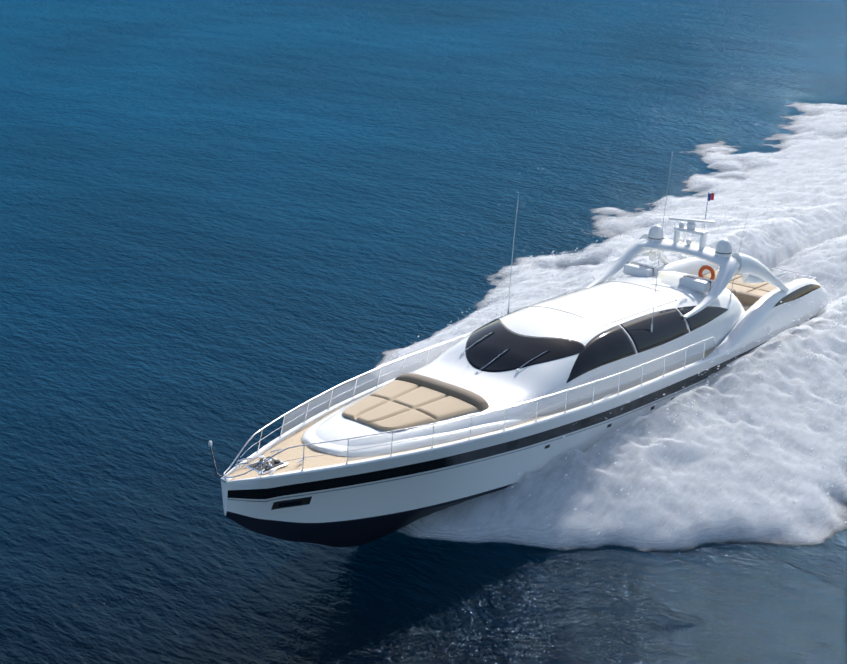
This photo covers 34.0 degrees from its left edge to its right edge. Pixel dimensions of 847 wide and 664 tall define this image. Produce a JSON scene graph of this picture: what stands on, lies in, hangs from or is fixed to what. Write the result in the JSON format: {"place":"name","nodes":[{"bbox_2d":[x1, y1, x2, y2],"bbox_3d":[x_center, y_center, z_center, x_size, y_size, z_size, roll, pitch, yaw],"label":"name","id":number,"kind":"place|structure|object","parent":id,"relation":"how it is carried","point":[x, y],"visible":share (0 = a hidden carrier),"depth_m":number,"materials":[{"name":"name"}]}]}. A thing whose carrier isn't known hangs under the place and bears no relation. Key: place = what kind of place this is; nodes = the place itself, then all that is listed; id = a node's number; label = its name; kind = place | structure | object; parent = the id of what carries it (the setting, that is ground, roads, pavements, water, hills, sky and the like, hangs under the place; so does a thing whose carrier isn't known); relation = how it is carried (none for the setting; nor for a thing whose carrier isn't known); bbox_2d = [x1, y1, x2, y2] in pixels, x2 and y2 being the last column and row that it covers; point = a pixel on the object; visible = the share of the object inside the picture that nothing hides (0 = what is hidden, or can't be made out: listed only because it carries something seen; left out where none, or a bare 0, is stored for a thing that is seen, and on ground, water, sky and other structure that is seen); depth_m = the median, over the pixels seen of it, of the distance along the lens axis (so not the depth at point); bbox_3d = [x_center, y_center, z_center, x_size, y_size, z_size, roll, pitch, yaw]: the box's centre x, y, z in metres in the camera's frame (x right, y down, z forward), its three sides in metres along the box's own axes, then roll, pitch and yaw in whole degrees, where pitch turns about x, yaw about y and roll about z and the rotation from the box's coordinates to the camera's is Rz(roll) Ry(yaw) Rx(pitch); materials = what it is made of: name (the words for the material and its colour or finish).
{"place":"outdoors","nodes":[
{"label":"outdoors","id":0,"kind":"place"},
{"bbox_2d":[0,0,846,663],"bbox_3d":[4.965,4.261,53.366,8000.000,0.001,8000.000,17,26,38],"label":"sea","id":1,"kind":"structure","parent":0,"point":[228,228],"depth_m":74.92,"materials":[{"name":"liquid"}]},
{"bbox_2d":[208,151,827,546],"bbox_3d":[4.889,-0.774,51.423,7.110,11.878,33.575,17,24,38],"label":"yacht","id":2,"kind":"object","parent":1,"relation":"on","point":[500,403],"visible":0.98,"depth_m":48.08,"materials":[{"name":"white plastic"}]},
{"bbox_2d":[347,102,846,550],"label":"wake foam","id":3,"kind":"object","parent":1,"relation":"on","point":[815,143],"depth_m":51.46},
{"bbox_2d":[399,162,846,542],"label":"water spray droplets","id":4,"kind":"object","parent":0,"point":[714,351],"depth_m":59.04,"materials":[{"name":"white liquid"}]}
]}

